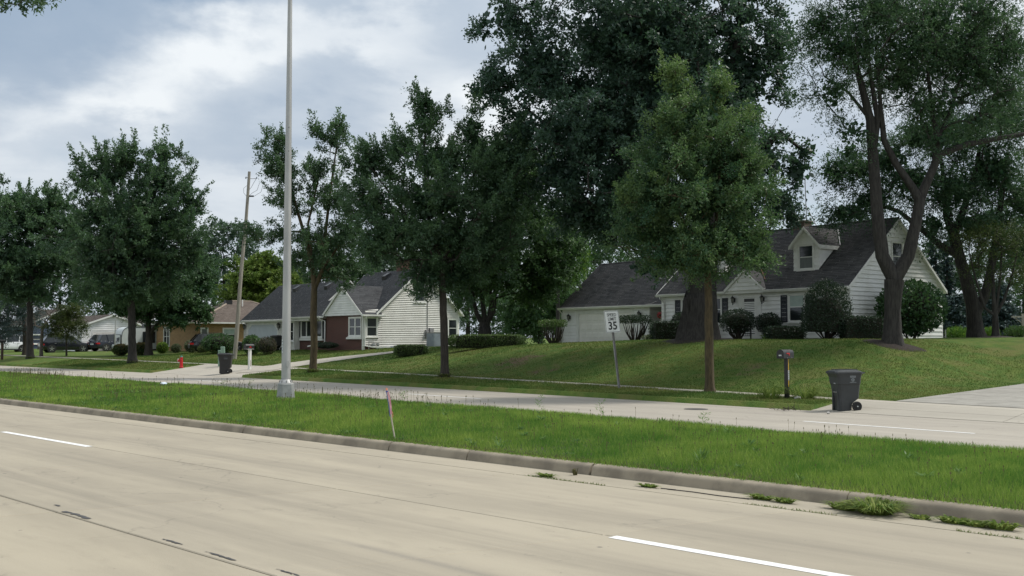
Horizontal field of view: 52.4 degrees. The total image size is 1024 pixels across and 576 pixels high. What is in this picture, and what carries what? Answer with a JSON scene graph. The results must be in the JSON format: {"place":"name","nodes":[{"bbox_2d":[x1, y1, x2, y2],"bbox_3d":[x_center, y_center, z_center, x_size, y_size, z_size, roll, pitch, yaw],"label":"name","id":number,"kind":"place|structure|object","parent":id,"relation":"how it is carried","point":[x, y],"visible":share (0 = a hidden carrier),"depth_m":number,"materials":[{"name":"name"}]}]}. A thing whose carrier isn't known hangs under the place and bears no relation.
{"place":"outdoors","nodes":[
{"label":"outdoors","id":0,"kind":"place"},
{"bbox_2d":[154,364,296,377],"bbox_3d":[-16.144,4.715,59.355,4.317,0.510,10.668,3,-4,-44],"label":"driveway apron","id":1,"kind":"object","parent":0,"point":[208,370],"visible":0.58,"depth_m":59.88,"materials":[{"name":"concrete"}]},
{"bbox_2d":[217,353,234,373],"bbox_3d":[-15.690,4.135,57.069,0.908,1.132,0.680,0,-3,-6],"label":"wheeled bin","id":2,"kind":"object","parent":1,"relation":"on","point":[225,362],"visible":1,"depth_m":56.81,"materials":[{"name":"black plastic"}]},
{"bbox_2d":[237,351,392,372],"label":"concrete driveway","id":3,"kind":"structure","parent":0,"point":[274,367],"depth_m":62.42,"materials":[{"name":"grey concrete"}]},
{"bbox_2d":[0,354,831,399],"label":"sidewalk","id":4,"kind":"structure","parent":0,"point":[659,388],"depth_m":43.41,"materials":[{"name":"concrete"}]},
{"bbox_2d":[0,404,1023,575],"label":"road","id":5,"kind":"structure","parent":0,"point":[86,495],"depth_m":11.20,"materials":[{"name":"concrete"}]},
{"bbox_2d":[0,0,65,17],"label":"roadside tree","id":6,"kind":"object","parent":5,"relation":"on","point":[33,3],"visible":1,"depth_m":17.06,"materials":[{"name":"green plant"}]},
{"bbox_2d":[742,493,774,500],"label":"grass tuft","id":7,"kind":"object","parent":5,"relation":"on","point":[758,496],"visible":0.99,"depth_m":12.71,"materials":[{"name":"green plant"}]},
{"bbox_2d":[525,475,1021,539],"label":"gutter weeds","id":8,"kind":"object","parent":5,"relation":"on","point":[776,507],"visible":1,"depth_m":11.96,"materials":[{"name":"green plant"}]},
{"bbox_2d":[820,500,856,510],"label":"grass tuft","id":9,"kind":"object","parent":5,"relation":"on","point":[835,506],"visible":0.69,"depth_m":11.96,"materials":[{"name":"green plant"}]},
{"bbox_2d":[832,495,922,515],"bbox_3d":[4.078,2.456,11.706,1.057,0.162,1.033,0,-3,0],"label":"grass tuft","id":10,"kind":"object","parent":5,"relation":"on","point":[880,507],"visible":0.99,"depth_m":11.58,"materials":[{"name":"green plant"}]},
{"bbox_2d":[926,514,975,524],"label":"grass tuft","id":11,"kind":"object","parent":5,"relation":"on","point":[948,519],"visible":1,"depth_m":11.05,"materials":[{"name":"green plant"}]},
{"bbox_2d":[958,520,988,527],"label":"grass tuft","id":12,"kind":"object","parent":5,"relation":"on","point":[975,524],"visible":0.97,"depth_m":10.85,"materials":[{"name":"green plant"}]},
{"bbox_2d":[978,519,1023,530],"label":"grass tuft","id":13,"kind":"object","parent":5,"relation":"on","point":[1001,525],"visible":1,"depth_m":10.67,"materials":[{"name":"green plant"}]},
{"bbox_2d":[0,337,1023,410],"bbox_3d":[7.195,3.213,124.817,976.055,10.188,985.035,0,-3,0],"label":"ground","id":14,"kind":"structure","parent":0,"point":[1014,346],"depth_m":41.25,"materials":[{"name":"green plant"}]},
{"bbox_2d":[0,335,33,351],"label":"parked car","id":15,"kind":"object","parent":14,"relation":"on","point":[16,346],"visible":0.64,"depth_m":101.67,"materials":[{"name":"white paint"}]},
{"bbox_2d":[0,299,47,354],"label":"evergreen tree","id":16,"kind":"object","parent":14,"relation":"on","point":[21,316],"visible":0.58,"depth_m":89.72,"materials":[{"name":"green plant"}]},
{"bbox_2d":[0,271,65,330],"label":"backdrop tree","id":17,"kind":"object","parent":14,"relation":"on","point":[55,284],"visible":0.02,"depth_m":134.96,"materials":[{"name":"green plant"}]},
{"bbox_2d":[24,304,58,355],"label":"bare tree","id":18,"kind":"object","parent":14,"relation":"on","point":[41,345],"visible":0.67,"depth_m":85.77,"materials":[{"name":"plant"}]},
{"bbox_2d":[5,309,78,348],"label":"blue house","id":19,"kind":"structure","parent":14,"relation":"on","point":[36,340],"depth_m":125.10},
{"bbox_2d":[0,173,94,358],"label":"street tree","id":20,"kind":"object","parent":14,"relation":"on","point":[24,265],"visible":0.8,"depth_m":81.85,"materials":[{"name":"green plant"}]},
{"bbox_2d":[36,302,90,355],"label":"tree","id":21,"kind":"object","parent":14,"relation":"on","point":[64,324],"visible":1,"depth_m":85.64,"materials":[{"name":"green plant"}]},
{"bbox_2d":[37,334,91,352],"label":"parked car","id":22,"kind":"object","parent":14,"relation":"on","point":[51,345],"visible":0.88,"depth_m":98.85,"materials":[{"name":"black paint"}]},
{"bbox_2d":[33,268,96,323],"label":"backdrop tree","id":23,"kind":"object","parent":14,"relation":"on","point":[67,299],"visible":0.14,"depth_m":138.87,"materials":[{"name":"green plant"}]},
{"bbox_2d":[64,270,124,315],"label":"backdrop tree","id":24,"kind":"object","parent":14,"relation":"on","point":[93,313],"visible":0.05,"depth_m":147.77,"materials":[{"name":"green plant"}]},
{"bbox_2d":[87,333,113,350],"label":"parked car","id":25,"kind":"object","parent":14,"relation":"on","point":[104,341],"visible":0.42,"depth_m":100.25,"materials":[{"name":"grey paint"}]},
{"bbox_2d":[53,314,154,350],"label":"white garage","id":26,"kind":"structure","parent":14,"relation":"on","point":[100,324],"depth_m":102.80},
{"bbox_2d":[111,343,127,355],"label":"red tip bush","id":27,"kind":"object","parent":14,"relation":"on","point":[119,349],"visible":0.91,"depth_m":84.44,"materials":[{"name":"green plant"}]},
{"bbox_2d":[105,324,156,351],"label":"camper trailer","id":28,"kind":"object","parent":14,"relation":"on","point":[121,335],"visible":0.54,"depth_m":95.37,"materials":[{"name":"white metal"}]},
{"bbox_2d":[26,123,236,362],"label":"street tree","id":29,"kind":"object","parent":14,"relation":"on","point":[128,242],"visible":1,"depth_m":69.35,"materials":[{"name":"green plant"}]},
{"bbox_2d":[83,259,222,354],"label":"yard tree","id":30,"kind":"object","parent":14,"relation":"on","point":[199,311],"visible":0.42,"depth_m":83.46,"materials":[{"name":"green plant"}]},
{"bbox_2d":[156,341,168,353],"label":"lime shrub","id":31,"kind":"object","parent":14,"relation":"on","point":[162,347],"visible":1,"depth_m":86.58,"materials":[{"name":"green plant"}]},
{"bbox_2d":[177,254,220,299],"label":"backdrop tree","id":32,"kind":"object","parent":14,"relation":"on","point":[200,256],"visible":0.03,"depth_m":135.64,"materials":[{"name":"green plant"}]},
{"bbox_2d":[151,300,259,350],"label":"tan brick house","id":33,"kind":"structure","parent":14,"relation":"on","point":[224,320],"depth_m":90.93,"materials":[{"name":"brown brick"}]},
{"bbox_2d":[188,333,243,351],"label":"parked car","id":34,"kind":"object","parent":14,"relation":"on","point":[195,342],"visible":0.27,"depth_m":82.64,"materials":[{"name":"black paint"}]},
{"bbox_2d":[200,333,233,353],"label":"dense bush","id":35,"kind":"object","parent":14,"relation":"on","point":[215,342],"visible":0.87,"depth_m":78.06,"materials":[{"name":"green plant"}]},
{"bbox_2d":[195,216,265,304],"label":"tall tree","id":36,"kind":"object","parent":14,"relation":"on","point":[223,230],"visible":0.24,"depth_m":189.51,"materials":[{"name":"green plant"}]},
{"bbox_2d":[233,171,262,358],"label":"utility pole","id":37,"kind":"object","parent":14,"relation":"on","point":[236,336],"visible":0.9,"depth_m":71.22,"materials":[{"name":"brown wood"}]},
{"bbox_2d":[243,344,253,369],"bbox_3d":[-14.727,4.010,58.153,0.247,1.748,0.606,-2,-4,36],"label":"mailbox","id":38,"kind":"object","parent":14,"relation":"on","point":[249,347],"visible":0.98,"depth_m":58.16,"materials":[{"name":"white paint"}]},
{"bbox_2d":[242,335,260,354],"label":"dense bush","id":39,"kind":"object","parent":14,"relation":"on","point":[254,339],"visible":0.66,"depth_m":74.37,"materials":[{"name":"green plant"}]},
{"bbox_2d":[212,248,308,302],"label":"round tree","id":40,"kind":"object","parent":14,"relation":"on","point":[262,280],"visible":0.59,"depth_m":116.47,"materials":[{"name":"green plant"}]},
{"bbox_2d":[257,335,276,353],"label":"purple bush","id":41,"kind":"object","parent":14,"relation":"on","point":[267,345],"visible":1,"depth_m":73.48,"materials":[{"name":"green plant"}]},
{"bbox_2d":[228,106,381,372],"bbox_3d":[-10.572,-2.451,53.549,7.824,14.083,4.917,0,-3,0],"label":"street tree","id":42,"kind":"object","parent":14,"relation":"on","point":[323,240],"visible":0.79,"depth_m":53.33,"materials":[{"name":"green plant"}]},
{"bbox_2d":[318,341,338,348],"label":"juniper","id":43,"kind":"object","parent":14,"relation":"on","point":[325,345],"visible":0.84,"depth_m":71.58,"materials":[{"name":"green plant"}]},
{"bbox_2d":[276,243,384,283],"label":"dark tree","id":44,"kind":"object","parent":14,"relation":"on","point":[359,276],"visible":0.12,"depth_m":130.90,"materials":[{"name":"green plant"}]},
{"bbox_2d":[240,261,463,349],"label":"brick front house","id":45,"kind":"structure","parent":14,"relation":"on","point":[377,310],"depth_m":73.10,"materials":[{"name":"plastic"}]},
{"bbox_2d":[249,325,276,339],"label":"garage door","id":46,"kind":"structure","parent":45,"relation":"in","point":[260,331],"depth_m":81.40,"materials":[{"name":"grey paint"}]},
{"bbox_2d":[300,319,322,337],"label":"window","id":47,"kind":"structure","parent":45,"relation":"in","point":[305,325],"depth_m":76.64,"materials":[{"name":"white glass"}]},
{"bbox_2d":[348,317,361,336],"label":"window","id":48,"kind":"structure","parent":45,"relation":"in","point":[354,323],"depth_m":70.74,"materials":[{"name":"white glass"}]},
{"bbox_2d":[366,317,378,337],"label":"window","id":49,"kind":"structure","parent":45,"relation":"in","point":[371,322],"depth_m":70.36,"materials":[{"name":"white paint"}]},
{"bbox_2d":[447,318,457,335],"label":"window","id":50,"kind":"structure","parent":45,"relation":"in","point":[452,323],"depth_m":74.68,"materials":[{"name":"white paint"}]},
{"bbox_2d":[361,247,412,271],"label":"pale tree","id":51,"kind":"object","parent":14,"relation":"on","point":[386,264],"visible":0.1,"depth_m":148.97,"materials":[{"name":"green plant"}]},
{"bbox_2d":[392,344,428,355],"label":"clipped hedge","id":52,"kind":"object","parent":14,"relation":"on","point":[408,350],"visible":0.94,"depth_m":59.95,"materials":[{"name":"green plant"}]},
{"bbox_2d":[426,332,440,346],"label":"air conditioner","id":53,"kind":"object","parent":14,"relation":"on","point":[433,339],"visible":0.77,"depth_m":72.17,"materials":[{"name":"metal"}]},
{"bbox_2d":[326,75,546,377],"bbox_3d":[-3.453,-2.636,46.462,9.629,13.704,7.948,-1,-3,21],"label":"street tree","id":54,"kind":"object","parent":14,"relation":"on","point":[439,196],"visible":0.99,"depth_m":45.82,"materials":[{"name":"green plant"}]},
{"bbox_2d":[424,261,504,334],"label":"tree","id":55,"kind":"object","parent":14,"relation":"on","point":[466,320],"visible":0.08,"depth_m":117.58,"materials":[{"name":"green plant"}]},
{"bbox_2d":[448,334,525,348],"bbox_3d":[-1.444,2.994,58.416,4.663,0.892,1.386,0,-3,0],"label":"clipped hedge","id":56,"kind":"object","parent":14,"relation":"on","point":[474,341],"visible":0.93,"depth_m":57.94,"materials":[{"name":"green plant"}]},
{"bbox_2d":[430,133,591,333],"bbox_3d":[-0.129,-2.975,64.379,10.431,13.699,7.238,0,-3,0],"label":"maple tree","id":57,"kind":"object","parent":14,"relation":"on","point":[536,275],"visible":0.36,"depth_m":63.46,"materials":[{"name":"green plant"}]},
{"bbox_2d":[0,398,1023,526],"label":"median kerb","id":58,"kind":"structure","parent":14,"relation":"on","point":[935,508],"depth_m":14.98,"materials":[{"name":"concrete"}]},
{"bbox_2d":[479,248,551,343],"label":"tree","id":59,"kind":"object","parent":14,"relation":"on","point":[497,330],"visible":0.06,"depth_m":97.67,"materials":[{"name":"green plant"}]},
{"bbox_2d":[488,266,576,343],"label":"tree","id":60,"kind":"object","parent":14,"relation":"on","point":[523,321],"visible":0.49,"depth_m":84.96,"materials":[{"name":"green plant"}]},
{"bbox_2d":[538,319,567,342],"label":"flat topped shrub","id":61,"kind":"object","parent":14,"relation":"on","point":[552,323],"visible":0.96,"depth_m":58.26,"materials":[{"name":"green plant"}]},
{"bbox_2d":[519,198,595,342],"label":"tree","id":62,"kind":"object","parent":14,"relation":"on","point":[570,287],"visible":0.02,"depth_m":91.54,"materials":[{"name":"green plant"}]},
{"bbox_2d":[534,209,595,342],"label":"fresh tree","id":63,"kind":"object","parent":14,"relation":"on","point":[586,260],"visible":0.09,"depth_m":79.87,"materials":[{"name":"green plant"}]},
{"bbox_2d":[576,198,638,286],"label":"tree","id":64,"kind":"object","parent":14,"relation":"on","point":[598,257],"visible":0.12,"depth_m":103.03,"materials":[{"name":"green plant"}]},
{"bbox_2d":[604,310,620,387],"bbox_3d":[3.608,2.344,37.312,0.607,3.089,0.435,0,-3,6],"label":"speed limit sign","id":65,"kind":"object","parent":14,"relation":"on","point":[612,323],"visible":0.98,"depth_m":37.31,"materials":[{"name":"metal"}]},
{"bbox_2d":[619,314,652,339],"bbox_3d":[6.450,2.154,54.953,2.027,1.561,1.754,0,-3,0],"label":"flat topped shrub","id":66,"kind":"object","parent":14,"relation":"on","point":[641,319],"visible":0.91,"depth_m":54.71,"materials":[{"name":"green plant"}]},
{"bbox_2d":[461,0,818,340],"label":"oak tree","id":67,"kind":"object","parent":14,"relation":"on","point":[622,43],"visible":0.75,"depth_m":46.50,"materials":[{"name":"green plant"}]},
{"bbox_2d":[648,320,679,339],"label":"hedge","id":68,"kind":"object","parent":14,"relation":"on","point":[663,330],"visible":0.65,"depth_m":51.78,"materials":[{"name":"green plant"}]},
{"bbox_2d":[598,47,789,391],"bbox_3d":[6.162,-2.220,34.990,5.683,11.876,6.028,3,-4,-42],"label":"street tree","id":69,"kind":"object","parent":14,"relation":"on","point":[717,164],"visible":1,"depth_m":34.31,"materials":[{"name":"green plant"}]},
{"bbox_2d":[662,338,726,343],"bbox_3d":[8.557,2.396,46.867,3.782,0.342,2.976,0,-3,0],"label":"mulch mound","id":70,"kind":"object","parent":14,"relation":"on","point":[671,341],"visible":0.38,"depth_m":46.09,"materials":[{"name":"brown soil"}]},
{"bbox_2d":[719,307,756,338],"bbox_3d":[10.865,1.753,49.974,1.863,1.639,1.890,0,-3,0],"label":"round shrub","id":71,"kind":"object","parent":14,"relation":"on","point":[739,323],"visible":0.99,"depth_m":49.62,"materials":[{"name":"green plant"}]},
{"bbox_2d":[557,217,947,342],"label":"cape house","id":72,"kind":"structure","parent":14,"relation":"on","point":[852,265],"depth_m":51.56,"materials":[{"name":"white wood"}]},
{"bbox_2d":[579,313,630,341],"bbox_3d":[5.448,2.522,61.162,0.036,2.058,4.510,2,-4,-37],"label":"garage door","id":73,"kind":"structure","parent":72,"relation":"in","point":[595,330],"depth_m":61.68,"materials":[{"name":"paint"}]},
{"bbox_2d":[681,296,722,325],"bbox_3d":[9.884,1.232,54.383,0.120,1.490,2.950,2,-4,-37],"label":"window","id":74,"kind":"structure","parent":72,"relation":"in","point":[719,299],"depth_m":53.45,"materials":[{"name":"white paint"}]},
{"bbox_2d":[743,297,755,338],"bbox_3d":[11.855,1.502,51.858,0.070,2.080,0.850,2,-4,-37],"label":"front door","id":75,"kind":"structure","parent":72,"relation":"in","point":[749,303],"depth_m":51.80,"materials":[{"name":"white wood"}]},
{"bbox_2d":[786,293,805,323],"bbox_3d":[13.569,0.968,49.601,0.120,1.440,1.130,2,-4,-37],"label":"window","id":76,"kind":"structure","parent":72,"relation":"in","point":[795,302],"depth_m":49.69,"materials":[{"name":"white glass"}]},
{"bbox_2d":[890,240,903,263],"bbox_3d":[18.446,-1.525,49.801,0.990,1.460,0.080,2,-4,-37],"label":"window","id":77,"kind":"structure","parent":72,"relation":"in","point":[897,247],"depth_m":49.78,"materials":[{"name":"white paint"}]},
{"bbox_2d":[755,311,782,332],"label":"round shrub","id":78,"kind":"object","parent":14,"relation":"on","point":[765,321],"visible":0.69,"depth_m":49.65,"materials":[{"name":"green plant"}]},
{"bbox_2d":[746,385,792,398],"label":"daylily clump","id":79,"kind":"object","parent":14,"relation":"on","point":[766,392],"visible":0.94,"depth_m":31.18,"materials":[{"name":"green plant"}]},
{"bbox_2d":[761,325,807,339],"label":"shrub","id":80,"kind":"object","parent":14,"relation":"on","point":[785,332],"visible":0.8,"depth_m":46.20,"materials":[{"name":"green plant"}]},
{"bbox_2d":[777,349,793,398],"bbox_3d":[8.245,2.749,31.355,0.247,1.788,0.625,-3,-4,45],"label":"mailbox","id":81,"kind":"object","parent":14,"relation":"on","point":[785,354],"visible":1,"depth_m":31.36,"materials":[{"name":"metal"}]},
{"bbox_2d":[775,384,828,398],"bbox_3d":[8.716,3.101,31.257,1.888,0.435,2.026,0,-3,0],"label":"daylily clump","id":82,"kind":"object","parent":14,"relation":"on","point":[805,393],"visible":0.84,"depth_m":31.09,"materials":[{"name":"green plant"}]},
{"bbox_2d":[799,277,854,338],"bbox_3d":[13.518,0.918,44.603,2.300,2.820,2.311,0,-3,0],"label":"cone shrub","id":83,"kind":"object","parent":14,"relation":"on","point":[825,313],"visible":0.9,"depth_m":44.10,"materials":[{"name":"green plant"}]},
{"bbox_2d":[835,315,883,338],"bbox_3d":[14.739,1.694,43.965,2.079,1.145,1.387,0,-3,0],"label":"box hedge","id":84,"kind":"object","parent":14,"relation":"on","point":[864,326],"visible":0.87,"depth_m":43.49,"materials":[{"name":"green plant"}]},
{"bbox_2d":[864,339,926,351],"bbox_3d":[15.081,2.278,40.895,2.668,0.543,2.093,0,-3,0],"label":"mulch mound","id":85,"kind":"object","parent":14,"relation":"on","point":[881,343],"visible":0.77,"depth_m":40.49,"materials":[{"name":"brown soil"}]},
{"bbox_2d":[775,0,1023,345],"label":"honey locust","id":86,"kind":"object","parent":14,"relation":"on","point":[945,46],"visible":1,"depth_m":41.04,"materials":[{"name":"green plant"}]},
{"bbox_2d":[873,278,950,338],"bbox_3d":[18.033,0.942,46.967,3.269,2.822,3.282,0,-3,0],"label":"bush","id":87,"kind":"object","parent":14,"relation":"on","point":[921,309],"visible":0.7,"depth_m":46.10,"materials":[{"name":"green plant"}]},
{"bbox_2d":[805,86,1023,337],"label":"locust tree","id":88,"kind":"object","parent":14,"relation":"on","point":[990,174],"visible":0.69,"depth_m":48.85,"materials":[{"name":"green plant"}]},
{"bbox_2d":[924,242,948,327],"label":"conifer","id":89,"kind":"object","parent":14,"relation":"on","point":[937,267],"visible":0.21,"depth_m":81.97,"materials":[{"name":"green plant"}]},
{"bbox_2d":[937,238,958,297],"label":"conifer","id":90,"kind":"object","parent":14,"relation":"on","point":[948,283],"visible":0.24,"depth_m":83.91,"materials":[{"name":"green plant"}]},
{"bbox_2d":[943,325,966,337],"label":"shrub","id":91,"kind":"object","parent":14,"relation":"on","point":[958,332],"visible":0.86,"depth_m":59.72,"materials":[{"name":"green plant"}]},
{"bbox_2d":[943,293,983,337],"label":"spruce tree","id":92,"kind":"object","parent":14,"relation":"on","point":[956,316],"visible":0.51,"depth_m":65.62,"materials":[{"name":"green plant"}]},
{"bbox_2d":[934,243,1019,322],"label":"backdrop tree","id":93,"kind":"object","parent":14,"relation":"on","point":[959,288],"visible":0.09,"depth_m":94.17,"materials":[{"name":"green plant"}]},
{"bbox_2d":[943,217,1023,335],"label":"tree","id":94,"kind":"object","parent":14,"relation":"on","point":[996,309],"visible":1,"depth_m":47.02,"materials":[{"name":"green plant"}]},
{"bbox_2d":[971,202,1023,326],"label":"backdrop tree","id":95,"kind":"object","parent":14,"relation":"on","point":[1020,303],"visible":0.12,"depth_m":88.21,"materials":[{"name":"green plant"}]},
{"bbox_2d":[982,280,1021,336],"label":"spruce tree","id":96,"kind":"object","parent":14,"relation":"on","point":[1007,312],"visible":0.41,"depth_m":67.53,"materials":[{"name":"green plant"}]},
{"bbox_2d":[1002,325,1023,336],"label":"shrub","id":97,"kind":"object","parent":14,"relation":"on","point":[1015,330],"visible":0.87,"depth_m":59.77,"materials":[{"name":"green plant"}]},
{"bbox_2d":[1004,155,1023,305],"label":"backdrop tree","id":98,"kind":"object","parent":14,"relation":"on","point":[1022,296],"visible":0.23,"depth_m":81.04,"materials":[{"name":"green plant"}]},
{"bbox_2d":[0,366,1023,449],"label":"road","id":99,"kind":"structure","parent":0,"point":[975,432],"depth_m":28.40,"materials":[{"name":"grey concrete"}]},
{"bbox_2d":[0,0,1023,336],"label":"sky","id":100,"kind":"structure","parent":0,"point":[210,71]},
{"bbox_2d":[0,367,1023,509],"bbox_3d":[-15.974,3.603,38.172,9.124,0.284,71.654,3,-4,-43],"label":"median grass","id":101,"kind":"structure","parent":0,"point":[1013,463],"depth_m":18.11,"materials":[{"name":"green plant"}]},
{"bbox_2d":[277,0,294,398],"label":"light pole","id":102,"kind":"object","parent":101,"relation":"on","point":[286,384],"visible":0.98,"depth_m":30.52,"materials":[{"name":"metal"}]},
{"bbox_2d":[386,388,394,436],"bbox_3d":[-2.215,2.363,19.055,0.213,1.064,0.050,0,-3,0],"label":"survey stake","id":103,"kind":"object","parent":101,"relation":"on","point":[389,404],"visible":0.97,"depth_m":19.05,"materials":[{"name":"beige wood"}]},
{"bbox_2d":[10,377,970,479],"bbox_3d":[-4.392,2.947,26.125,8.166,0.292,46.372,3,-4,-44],"label":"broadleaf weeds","id":104,"kind":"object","parent":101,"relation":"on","point":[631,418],"visible":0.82,"depth_m":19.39,"materials":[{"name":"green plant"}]},
{"bbox_2d":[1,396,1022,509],"bbox_3d":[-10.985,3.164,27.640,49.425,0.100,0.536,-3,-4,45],"label":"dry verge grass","id":105,"kind":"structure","parent":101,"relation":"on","point":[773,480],"depth_m":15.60,"materials":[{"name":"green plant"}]},
{"bbox_2d":[811,399,1023,423],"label":"driveway apron","id":106,"kind":"object","parent":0,"point":[952,411],"visible":0.83,"depth_m":27.05,"materials":[{"name":"concrete"}]},
{"bbox_2d":[826,369,864,410],"bbox_3d":[9.138,2.788,28.453,0.908,1.132,0.680,0,-3,-9],"label":"wheeled bin","id":107,"kind":"object","parent":106,"relation":"on","point":[845,385],"visible":1,"depth_m":28.20,"materials":[{"name":"grey plastic"}]},
{"bbox_2d":[898,384,1023,407],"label":"concrete driveway","id":108,"kind":"structure","parent":0,"point":[1011,396],"depth_m":30.36,"materials":[{"name":"grey concrete"}]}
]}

